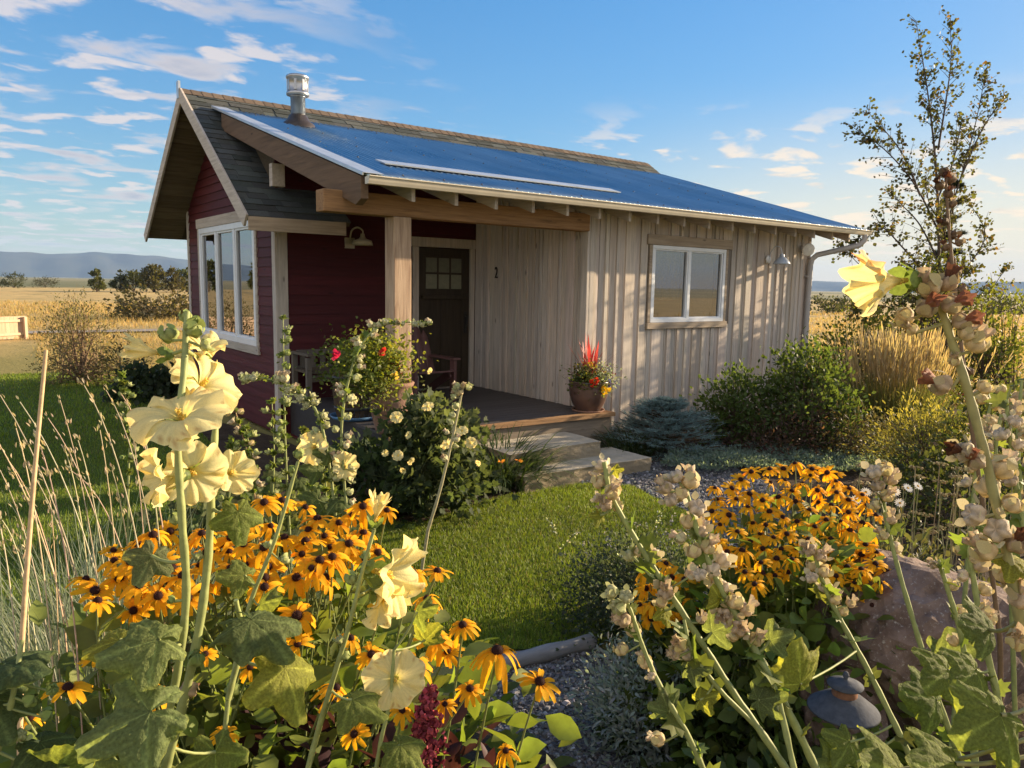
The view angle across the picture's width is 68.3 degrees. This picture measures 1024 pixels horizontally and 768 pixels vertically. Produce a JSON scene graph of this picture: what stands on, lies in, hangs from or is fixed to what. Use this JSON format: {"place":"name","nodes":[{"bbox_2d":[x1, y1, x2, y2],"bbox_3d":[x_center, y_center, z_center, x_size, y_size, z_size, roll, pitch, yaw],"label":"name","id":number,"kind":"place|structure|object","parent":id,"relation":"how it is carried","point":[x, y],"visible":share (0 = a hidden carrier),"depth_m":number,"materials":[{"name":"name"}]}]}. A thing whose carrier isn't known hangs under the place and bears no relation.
{"place":"outdoors","nodes":[
{"label":"outdoors","id":0,"kind":"place"},
{"bbox_2d":[0,375,172,734],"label":"dry grass","id":1,"kind":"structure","parent":0,"point":[47,471],"depth_m":1.96,"materials":[{"name":"beige plant"}]},
{"bbox_2d":[0,251,187,279],"bbox_3d":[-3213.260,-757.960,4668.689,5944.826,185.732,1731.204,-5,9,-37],"label":"hills","id":2,"kind":"structure","parent":0,"point":[69,265],"depth_m":5017.59,"materials":[{"name":"blue"}]},
{"bbox_2d":[0,457,406,764],"bbox_3d":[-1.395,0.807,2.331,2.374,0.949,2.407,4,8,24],"label":"oat grass","id":3,"kind":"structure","parent":0,"point":[6,646],"depth_m":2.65,"materials":[{"name":"plant"}]},
{"bbox_2d":[0,369,697,696],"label":"lawn","id":4,"kind":"structure","parent":0,"point":[21,512],"depth_m":6.38,"materials":[{"name":"green plant"}]},
{"bbox_2d":[114,370,139,548],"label":"hollyhock","id":5,"kind":"object","parent":4,"relation":"on","point":[125,392],"visible":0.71,"depth_m":4.10,"materials":[{"name":"green plant"}]},
{"bbox_2d":[100,358,178,405],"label":"lawn shrub","id":6,"kind":"object","parent":4,"relation":"on","point":[155,380],"visible":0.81,"depth_m":12.05,"materials":[{"name":"green plant"}]},
{"bbox_2d":[217,434,241,606],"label":"hollyhock","id":7,"kind":"object","parent":4,"relation":"on","point":[231,445],"visible":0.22,"depth_m":4.09,"materials":[{"name":"green plant"}]},
{"bbox_2d":[89,448,370,615],"bbox_3d":[-1.594,0.932,4.610,1.635,1.021,1.539,-5,9,-37],"label":"hollyhock","id":8,"kind":"object","parent":4,"relation":"on","point":[236,499],"visible":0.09,"depth_m":4.46,"materials":[{"name":"plant"}]},
{"bbox_2d":[225,407,265,553],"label":"hollyhock","id":9,"kind":"object","parent":4,"relation":"on","point":[238,431],"visible":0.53,"depth_m":4.09,"materials":[{"name":"green plant"}]},
{"bbox_2d":[239,423,261,547],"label":"hollyhock","id":10,"kind":"object","parent":4,"relation":"on","point":[249,434],"visible":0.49,"depth_m":4.09,"materials":[{"name":"green plant"}]},
{"bbox_2d":[261,397,284,540],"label":"hollyhock","id":11,"kind":"object","parent":4,"relation":"on","point":[273,452],"visible":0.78,"depth_m":4.09,"materials":[{"name":"green plant"}]},
{"bbox_2d":[260,314,314,568],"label":"hollyhock","id":12,"kind":"object","parent":4,"relation":"on","point":[299,485],"visible":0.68,"depth_m":4.29,"materials":[{"name":"green plant"}]},
{"bbox_2d":[238,370,359,541],"bbox_3d":[-1.122,0.714,3.946,0.657,1.569,0.183,2,7,5],"label":"hollyhock","id":13,"kind":"object","parent":4,"relation":"on","point":[311,469],"visible":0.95,"depth_m":3.89,"materials":[{"name":"yellow plant"}]},
{"bbox_2d":[296,426,317,579],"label":"hollyhock","id":14,"kind":"object","parent":4,"relation":"on","point":[304,430],"visible":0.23,"depth_m":4.09,"materials":[{"name":"green plant"}]},
{"bbox_2d":[0,276,1023,721],"bbox_3d":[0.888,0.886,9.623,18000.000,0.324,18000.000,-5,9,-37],"label":"field","id":15,"kind":"structure","parent":0,"point":[16,356],"depth_m":45.22,"materials":[{"name":"yellow plant"}]},
{"bbox_2d":[0,271,26,287],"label":"tree","id":16,"kind":"object","parent":15,"relation":"on","point":[5,283],"visible":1,"depth_m":139.28,"materials":[{"name":"green plant"}]},
{"bbox_2d":[0,316,27,339],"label":"plank fence","id":17,"kind":"object","parent":15,"relation":"on","point":[11,327],"visible":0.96,"depth_m":24.24,"materials":[{"name":"white wood"}]},
{"bbox_2d":[20,286,126,386],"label":"field bush","id":18,"kind":"object","parent":15,"relation":"on","point":[82,368],"visible":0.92,"depth_m":14.16,"materials":[{"name":"brown plant"}]},
{"bbox_2d":[87,267,106,291],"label":"tree","id":19,"kind":"object","parent":15,"relation":"on","point":[96,282],"visible":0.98,"depth_m":111.48,"materials":[{"name":"green plant"}]},
{"bbox_2d":[81,328,155,387],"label":"field bush","id":20,"kind":"object","parent":15,"relation":"on","point":[104,361],"visible":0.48,"depth_m":13.98,"materials":[{"name":"green plant"}]},
{"bbox_2d":[107,269,130,291],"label":"tree","id":21,"kind":"object","parent":15,"relation":"on","point":[113,284],"visible":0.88,"depth_m":119.48,"materials":[{"name":"green plant"}]},
{"bbox_2d":[118,269,147,291],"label":"tree","id":22,"kind":"object","parent":15,"relation":"on","point":[131,279],"visible":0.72,"depth_m":119.44,"materials":[{"name":"green plant"}]},
{"bbox_2d":[93,281,189,321],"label":"field bush","id":23,"kind":"object","parent":15,"relation":"on","point":[142,307],"visible":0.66,"depth_m":37.68,"materials":[{"name":"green plant"}]},
{"bbox_2d":[135,264,167,291],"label":"tree","id":24,"kind":"object","parent":15,"relation":"on","point":[152,274],"visible":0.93,"depth_m":116.70,"materials":[{"name":"green plant"}]},
{"bbox_2d":[160,266,186,291],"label":"tree","id":25,"kind":"object","parent":15,"relation":"on","point":[175,280],"visible":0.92,"depth_m":119.42,"materials":[{"name":"green plant"}]},
{"bbox_2d":[202,423,517,522],"bbox_3d":[-2.706,0.777,9.060,6.594,0.001,2.166,8,10,42],"label":"garden bed","id":26,"kind":"object","parent":15,"relation":"on","point":[263,442],"depth_m":8.64,"materials":[{"name":"soil"}]},
{"bbox_2d":[319,427,444,522],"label":"hollyhock","id":27,"kind":"object","parent":26,"relation":"on","point":[358,448],"visible":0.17,"depth_m":6.69,"materials":[{"name":"green plant"}]},
{"bbox_2d":[348,367,519,530],"bbox_3d":[-0.688,0.494,6.516,1.458,1.382,1.307,-1,8,-14],"label":"rose bush","id":28,"kind":"object","parent":26,"relation":"on","point":[418,444],"visible":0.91,"depth_m":6.28,"materials":[{"name":"green plant"}]},
{"bbox_2d":[454,425,596,495],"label":"daylily","id":29,"kind":"object","parent":26,"relation":"on","point":[506,477],"visible":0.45,"depth_m":7.38,"materials":[{"name":"green plant"}]},
{"bbox_2d":[252,700,574,767],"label":"garden bed","id":30,"kind":"object","parent":15,"relation":"on","point":[471,755],"visible":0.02,"depth_m":3.07,"materials":[{"name":"soil"}]},
{"bbox_2d":[17,350,47,754],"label":"dry stalk","id":31,"kind":"object","parent":30,"relation":"on","point":[22,632],"visible":0.71,"depth_m":1.30,"materials":[{"name":"beige plant"}]},
{"bbox_2d":[0,640,92,767],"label":"hollyhock","id":32,"kind":"object","parent":30,"relation":"on","point":[20,670],"visible":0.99,"depth_m":0.99,"materials":[{"name":"green plant"}]},
{"bbox_2d":[26,600,336,766],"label":"perennial","id":33,"kind":"object","parent":30,"relation":"on","point":[39,610],"visible":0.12,"depth_m":1.91,"materials":[{"name":"green plant"}]},
{"bbox_2d":[74,309,315,767],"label":"hollyhock","id":34,"kind":"object","parent":30,"relation":"on","point":[133,730],"visible":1,"depth_m":0.83,"materials":[{"name":"green plant"}]},
{"bbox_2d":[177,685,335,767],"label":"perennial","id":35,"kind":"object","parent":30,"relation":"on","point":[249,742],"visible":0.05,"depth_m":1.82,"materials":[{"name":"green plant"}]},
{"bbox_2d":[215,448,304,729],"bbox_3d":[-0.557,0.745,1.474,0.137,1.230,0.314,6,9,31],"label":"hollyhock","id":36,"kind":"object","parent":30,"relation":"on","point":[236,579],"visible":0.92,"depth_m":1.50,"materials":[{"name":"green plant"}]},
{"bbox_2d":[0,493,581,767],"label":"black eyed susan","id":37,"kind":"object","parent":30,"relation":"on","point":[479,677],"visible":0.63,"depth_m":1.78,"materials":[{"name":"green plant"}]},
{"bbox_2d":[238,687,487,767],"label":"amaranth","id":38,"kind":"object","parent":30,"relation":"on","point":[389,734],"visible":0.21,"depth_m":1.82,"materials":[{"name":"green plant"}]},
{"bbox_2d":[312,317,432,623],"bbox_3d":[-0.729,0.580,3.932,0.599,1.851,0.244,1,7,2],"label":"hollyhock","id":39,"kind":"object","parent":30,"relation":"on","point":[358,345],"visible":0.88,"depth_m":3.89,"materials":[{"name":"green plant"}]},
{"bbox_2d":[305,489,445,767],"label":"hollyhock","id":40,"kind":"object","parent":30,"relation":"on","point":[387,686],"visible":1,"depth_m":1.25,"materials":[{"name":"yellow plant"}]},
{"bbox_2d":[318,683,550,767],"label":"amaranth","id":41,"kind":"object","parent":30,"relation":"on","point":[427,723],"visible":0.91,"depth_m":1.46,"materials":[{"name":"leaf"},{"name":"petal"}]},
{"bbox_2d":[412,381,473,625],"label":"hollyhock","id":42,"kind":"object","parent":30,"relation":"on","point":[455,406],"visible":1,"depth_m":3.89,"materials":[{"name":"green plant"}]},
{"bbox_2d":[653,463,819,767],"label":"hollyhock","id":43,"kind":"object","parent":30,"relation":"on","point":[772,695],"visible":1,"depth_m":1.11,"materials":[{"name":"beige plant"}]},
{"bbox_2d":[838,249,1023,767],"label":"hollyhock","id":44,"kind":"object","parent":30,"relation":"on","point":[984,722],"visible":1,"depth_m":0.69,"materials":[{"name":"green plant"}]},
{"bbox_2d":[932,167,1003,704],"bbox_3d":[1.014,0.688,1.661,0.328,2.288,0.079,7,9,36],"label":"hollyhock","id":45,"kind":"object","parent":30,"relation":"on","point":[947,175],"visible":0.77,"depth_m":1.60,"materials":[{"name":"green plant"}]},
{"bbox_2d":[948,389,1000,746],"bbox_3d":[1.205,0.871,2.071,0.084,1.719,0.217,8,10,41],"label":"hollyhock","id":46,"kind":"object","parent":30,"relation":"on","point":[966,481],"visible":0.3,"depth_m":2.00,"materials":[{"name":"green plant"}]},
{"bbox_2d":[939,532,1010,712],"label":"hollyhock","id":47,"kind":"object","parent":30,"relation":"on","point":[964,669],"visible":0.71,"depth_m":1.15,"materials":[{"name":"green plant"}]},
{"bbox_2d":[975,391,1023,562],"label":"hollyhock","id":48,"kind":"object","parent":30,"relation":"on","point":[1012,418],"visible":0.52,"depth_m":1.30,"materials":[{"name":"beige plant"}]},
{"bbox_2d":[983,384,1023,767],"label":"hollyhock","id":49,"kind":"object","parent":30,"relation":"on","point":[990,420],"visible":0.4,"depth_m":1.91,"materials":[{"name":"beige plant"}]},
{"bbox_2d":[144,73,872,469],"bbox_3d":[-0.160,-2.059,12.600,9.420,4.766,7.940,-5,9,-37],"label":"cabin","id":50,"kind":"object","parent":15,"relation":"on","point":[516,273],"visible":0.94,"depth_m":10.19,"materials":[{"name":"red"}]},
{"bbox_2d":[196,211,260,354],"bbox_3d":[-4.206,-1.516,11.147,0.100,1.945,2.890,-5,9,-37],"label":"window","id":51,"kind":"structure","parent":50,"relation":"in","point":[216,225],"depth_m":11.00,"materials":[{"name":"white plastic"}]},
{"bbox_2d":[276,318,384,421],"bbox_3d":[-1.853,-0.177,8.414,1.272,1.134,1.174,1,7,1],"label":"barrel planter","id":52,"kind":"object","parent":50,"relation":"on","point":[363,414],"visible":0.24,"depth_m":8.31,"materials":[{"name":"green plant"}]},
{"bbox_2d":[290,348,385,406],"bbox_3d":[-2.195,-0.107,9.722,1.130,0.660,0.560,-5,9,-37],"label":"porch bench","id":53,"kind":"object","parent":50,"relation":"on","point":[306,365],"visible":0.33,"depth_m":9.55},
{"bbox_2d":[344,227,372,248],"bbox_3d":[-1.994,-1.925,9.918,0.305,0.281,0.334,-5,9,-37],"label":"wall lamp","id":54,"kind":"object","parent":50,"relation":"attached to","point":[351,243],"visible":1,"depth_m":9.89,"materials":[{"name":"black metal"}]},
{"bbox_2d":[315,316,437,434],"bbox_3d":[-1.398,-0.077,7.563,1.076,1.188,1.249,4,8,24],"label":"flower pot","id":55,"kind":"object","parent":50,"relation":"on","point":[384,392],"visible":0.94,"depth_m":7.45,"materials":[{"name":"plant"}]},
{"bbox_2d":[411,325,460,401],"bbox_3d":[-1.200,-0.267,9.921,0.720,1.030,0.820,-5,9,-37],"label":"porch chair","id":56,"kind":"object","parent":50,"relation":"on","point":[420,346],"visible":0.59,"depth_m":10.09,"materials":[{"name":"brown wood"}]},
{"bbox_2d":[419,247,468,387],"bbox_3d":[-0.992,-0.953,11.028,0.870,2.020,0.139,-5,9,-37],"label":"door","id":57,"kind":"structure","parent":50,"relation":"in","point":[443,273],"depth_m":11.04,"materials":[{"name":"brown wood"}]},
{"bbox_2d":[558,333,627,412],"bbox_3d":[0.915,-0.150,9.261,0.936,0.974,0.835,0,8,-10],"label":"flower pot","id":58,"kind":"object","parent":50,"relation":"on","point":[589,389],"visible":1,"depth_m":9.14,"materials":[{"name":"brown ceramic"}]},
{"bbox_2d":[645,234,732,328],"bbox_3d":[2.404,-1.406,10.501,1.757,1.243,0.228,-5,9,-37],"label":"window","id":59,"kind":"structure","parent":50,"relation":"in","point":[663,265],"depth_m":10.47,"materials":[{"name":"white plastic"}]},
{"bbox_2d":[500,447,651,492],"bbox_3d":[0.631,0.908,8.041,1.735,0.195,0.658,-4,9,-34],"label":"stone step","id":60,"kind":"object","parent":15,"relation":"on","point":[630,462],"visible":0.45,"depth_m":7.78,"materials":[{"name":"stone"}]},
{"bbox_2d":[478,432,600,468],"bbox_3d":[0.300,0.717,8.177,1.270,0.183,0.657,-5,9,-37],"label":"stone step","id":61,"kind":"object","parent":60,"relation":"on","point":[580,447],"visible":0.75,"depth_m":8.08,"materials":[{"name":"stone"}]},
{"bbox_2d":[529,506,730,661],"bbox_3d":[0.773,1.102,4.377,1.277,0.766,1.232,5,9,30],"label":"catmint","id":62,"kind":"object","parent":15,"relation":"on","point":[628,573],"visible":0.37,"depth_m":4.32,"materials":[{"name":"green plant"}]},
{"bbox_2d":[540,645,1023,767],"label":"garden bed","id":63,"kind":"object","parent":15,"relation":"on","point":[1008,709],"visible":0.01,"depth_m":2.77,"materials":[{"name":"soil"}]},
{"bbox_2d":[555,615,739,767],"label":"artemisia","id":64,"kind":"object","parent":63,"relation":"on","point":[620,729],"visible":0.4,"depth_m":3.17,"materials":[{"name":"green plant"}]},
{"bbox_2d":[591,558,727,760],"bbox_3d":[0.717,1.175,3.383,0.690,0.900,0.693,4,8,21],"label":"black eyed susan","id":65,"kind":"object","parent":63,"relation":"on","point":[647,611],"visible":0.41,"depth_m":3.20,"materials":[{"name":"green plant"}]},
{"bbox_2d":[588,453,789,767],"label":"hollyhock","id":66,"kind":"object","parent":63,"relation":"on","point":[672,709],"visible":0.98,"depth_m":1.20,"materials":[{"name":"green plant"}]},
{"bbox_2d":[637,665,872,767],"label":"perennial","id":67,"kind":"object","parent":63,"relation":"on","point":[710,741],"visible":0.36,"depth_m":2.77,"materials":[{"name":"green plant"}]},
{"bbox_2d":[660,729,854,767],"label":"perennial","id":68,"kind":"object","parent":63,"relation":"on","point":[756,762],"visible":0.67,"depth_m":2.44,"materials":[{"name":"green plant"}]},
{"bbox_2d":[623,461,970,767],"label":"black eyed susan","id":69,"kind":"object","parent":63,"relation":"on","point":[771,581],"visible":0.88,"depth_m":2.95,"materials":[{"name":"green plant"}]},
{"bbox_2d":[797,669,887,751],"bbox_3d":[1.198,1.211,2.764,0.357,0.363,0.312,-5,9,-37],"label":"path light","id":70,"kind":"object","parent":63,"relation":"on","point":[815,726],"visible":0.2,"depth_m":2.71,"materials":[{"name":"black metal"}]},
{"bbox_2d":[771,537,914,767],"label":"hollyhock","id":71,"kind":"object","parent":63,"relation":"on","point":[796,668],"visible":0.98,"depth_m":1.35,"materials":[{"name":"green plant"}]},
{"bbox_2d":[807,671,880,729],"bbox_3d":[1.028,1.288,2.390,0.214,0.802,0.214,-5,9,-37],"label":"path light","id":72,"kind":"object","parent":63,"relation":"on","point":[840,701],"visible":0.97,"depth_m":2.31,"materials":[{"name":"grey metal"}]},
{"bbox_2d":[797,481,982,575],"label":"daisy","id":73,"kind":"object","parent":63,"relation":"on","point":[901,503],"visible":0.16,"depth_m":3.72,"materials":[{"name":"green plant"}]},
{"bbox_2d":[810,549,1023,740],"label":"boulder","id":74,"kind":"object","parent":63,"relation":"on","point":[926,591],"visible":0.3,"depth_m":2.71,"materials":[{"name":"grey stone"}]},
{"bbox_2d":[860,459,977,767],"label":"hollyhock","id":75,"kind":"object","parent":63,"relation":"on","point":[930,713],"visible":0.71,"depth_m":1.52,"materials":[{"name":"green plant"}]},
{"bbox_2d":[911,557,978,767],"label":"hollyhock","id":76,"kind":"object","parent":63,"relation":"on","point":[934,677],"visible":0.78,"depth_m":1.30,"materials":[{"name":"green plant"}]},
{"bbox_2d":[810,292,850,313],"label":"field bush","id":77,"kind":"object","parent":15,"relation":"on","point":[823,307],"visible":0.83,"depth_m":69.36,"materials":[{"name":"green plant"}]},
{"bbox_2d":[638,404,1023,489],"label":"garden bed","id":78,"kind":"object","parent":15,"relation":"on","point":[850,477],"visible":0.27,"depth_m":8.24,"materials":[{"name":"soil"}]},
{"bbox_2d":[592,423,674,456],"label":"daylily","id":79,"kind":"object","parent":78,"relation":"on","point":[636,448],"visible":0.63,"depth_m":8.87,"materials":[{"name":"green plant"}]},
{"bbox_2d":[591,395,740,464],"bbox_3d":[1.861,0.509,9.160,1.797,0.733,1.810,-5,9,-37],"label":"blue spruce","id":80,"kind":"object","parent":78,"relation":"on","point":[663,416],"visible":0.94,"depth_m":9.05,"materials":[{"name":"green plant"}]},
{"bbox_2d":[679,358,787,449],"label":"rose bush","id":81,"kind":"object","parent":78,"relation":"on","point":[729,399],"visible":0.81,"depth_m":9.47,"materials":[{"name":"green plant"}]},
{"bbox_2d":[721,400,843,461],"bbox_3d":[3.332,0.537,9.176,1.538,0.754,1.465,-1,8,-15],"label":"barberry","id":82,"kind":"object","parent":78,"relation":"on","point":[774,437],"visible":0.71,"depth_m":8.91,"materials":[{"name":"green plant"}]},
{"bbox_2d":[660,435,916,471],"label":"ground cover","id":83,"kind":"object","parent":78,"relation":"on","point":[732,456],"visible":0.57,"depth_m":8.45,"materials":[{"name":"green plant"}]},
{"bbox_2d":[750,326,877,454],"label":"rose bush","id":84,"kind":"object","parent":78,"relation":"on","point":[816,384],"visible":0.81,"depth_m":9.25,"materials":[{"name":"green plant"}]},
{"bbox_2d":[790,390,920,464],"bbox_3d":[4.109,0.507,9.073,1.478,0.873,1.528,2,8,8],"label":"barberry","id":85,"kind":"object","parent":78,"relation":"on","point":[850,443],"visible":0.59,"depth_m":8.86,"materials":[{"name":"green plant"}]},
{"bbox_2d":[807,295,947,409],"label":"grass","id":86,"kind":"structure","parent":78,"relation":"on","point":[865,327],"depth_m":12.45,"materials":[{"name":"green plant"}]},
{"bbox_2d":[831,389,989,490],"bbox_3d":[4.240,0.577,7.721,1.517,1.067,1.549,1,7,2],"label":"goldenrod","id":87,"kind":"object","parent":78,"relation":"on","point":[911,441],"visible":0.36,"depth_m":7.70,"materials":[{"name":"green plant"}]},
{"bbox_2d":[831,5,1020,402],"bbox_3d":[7.282,-3.080,13.449,4.628,6.943,2.708,-5,9,-37],"label":"aspen tree","id":88,"kind":"object","parent":78,"relation":"on","point":[925,183],"visible":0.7,"depth_m":13.26,"materials":[{"name":"green plant"}]},
{"bbox_2d":[857,233,1004,401],"bbox_3d":[7.158,-1.037,12.809,2.269,3.070,2.231,-5,9,-37],"label":"aspen sucker","id":89,"kind":"object","parent":78,"relation":"on","point":[934,318],"visible":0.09,"depth_m":12.64,"materials":[{"name":"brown plant"}]},
{"bbox_2d":[930,271,1023,415],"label":"green bush","id":90,"kind":"object","parent":78,"relation":"on","point":[997,358],"visible":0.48,"depth_m":11.97,"materials":[{"name":"green plant"}]},
{"bbox_2d":[782,488,1023,585],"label":"garden bed","id":91,"kind":"object","parent":15,"relation":"on","point":[851,494],"visible":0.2,"depth_m":6.66,"materials":[{"name":"soil"}]},
{"bbox_2d":[783,506,1001,587],"bbox_3d":[2.373,1.112,4.606,1.501,0.744,1.865,-5,9,-37],"label":"perennial","id":92,"kind":"object","parent":91,"relation":"on","point":[919,538],"visible":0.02,"depth_m":4.62,"materials":[{"name":"green plant"}]},
{"bbox_2d":[838,460,1012,580],"bbox_3d":[2.330,0.900,4.323,1.042,1.165,1.391,4,8,22],"label":"yarrow","id":93,"kind":"object","parent":91,"relation":"on","point":[915,512],"visible":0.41,"depth_m":4.11,"materials":[{"name":"plant"}]},
{"bbox_2d":[860,433,1023,548],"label":"green bush","id":94,"kind":"object","parent":91,"relation":"on","point":[927,506],"visible":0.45,"depth_m":6.24,"materials":[{"name":"green plant"}]},
{"bbox_2d":[891,375,1023,519],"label":"green bush","id":95,"kind":"object","parent":91,"relation":"on","point":[984,409],"visible":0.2,"depth_m":6.86,"materials":[{"name":"green plant"}]},
{"bbox_2d":[929,368,1023,490],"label":"green bush","id":96,"kind":"object","parent":91,"relation":"on","point":[964,407],"visible":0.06,"depth_m":7.96,"materials":[{"name":"green plant"}]},
{"bbox_2d":[998,378,1023,488],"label":"hollyhock","id":97,"kind":"object","parent":91,"relation":"on","point":[1019,431],"visible":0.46,"depth_m":1.80,"materials":[{"name":"beige plant"}]},
{"bbox_2d":[968,293,1023,314],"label":"field bush","id":98,"kind":"object","parent":15,"relation":"on","point":[994,307],"visible":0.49,"depth_m":77.83,"materials":[{"name":"green plant"}]},
{"bbox_2d":[0,299,1023,408],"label":"field grass","id":99,"kind":"structure","parent":0,"point":[11,311],"depth_m":34.52,"materials":[{"name":"yellow plant"}]},
{"bbox_2d":[0,0,1023,282],"label":"sky","id":100,"kind":"structure","parent":0,"point":[752,99],"materials":[{"name":"blue"}]},
{"bbox_2d":[447,460,796,767],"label":"gravel","id":101,"kind":"structure","parent":0,"point":[572,662],"depth_m":3.80,"materials":[{"name":"grey gravel"}]},
{"bbox_2d":[468,634,596,670],"bbox_3d":[0.119,1.449,4.024,0.742,0.100,0.112,-3,8,-26],"label":"timber edging","id":102,"kind":"object","parent":101,"relation":"on","point":[545,653],"visible":0.53,"depth_m":4.02,"materials":[{"name":"grey wood"}]},
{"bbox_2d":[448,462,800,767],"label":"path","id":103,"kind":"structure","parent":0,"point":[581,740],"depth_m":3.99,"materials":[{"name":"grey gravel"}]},
{"bbox_2d":[820,321,1012,443],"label":"feather grass","id":104,"kind":"object","parent":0,"point":[886,358],"depth_m":10.46,"materials":[{"name":"beige plant"}]},
{"bbox_2d":[811,281,1023,294],"bbox_3d":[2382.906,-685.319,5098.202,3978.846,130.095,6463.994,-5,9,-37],"label":"hills","id":105,"kind":"structure","parent":0,"point":[826,286],"depth_m":5559.07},
{"bbox_2d":[919,162,970,338],"bbox_3d":[8.423,-2.016,14.627,1.257,4.492,1.300,-5,9,-37],"label":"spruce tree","id":106,"kind":"object","parent":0,"point":[955,183],"visible":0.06,"depth_m":14.40,"materials":[{"name":"green plant"}]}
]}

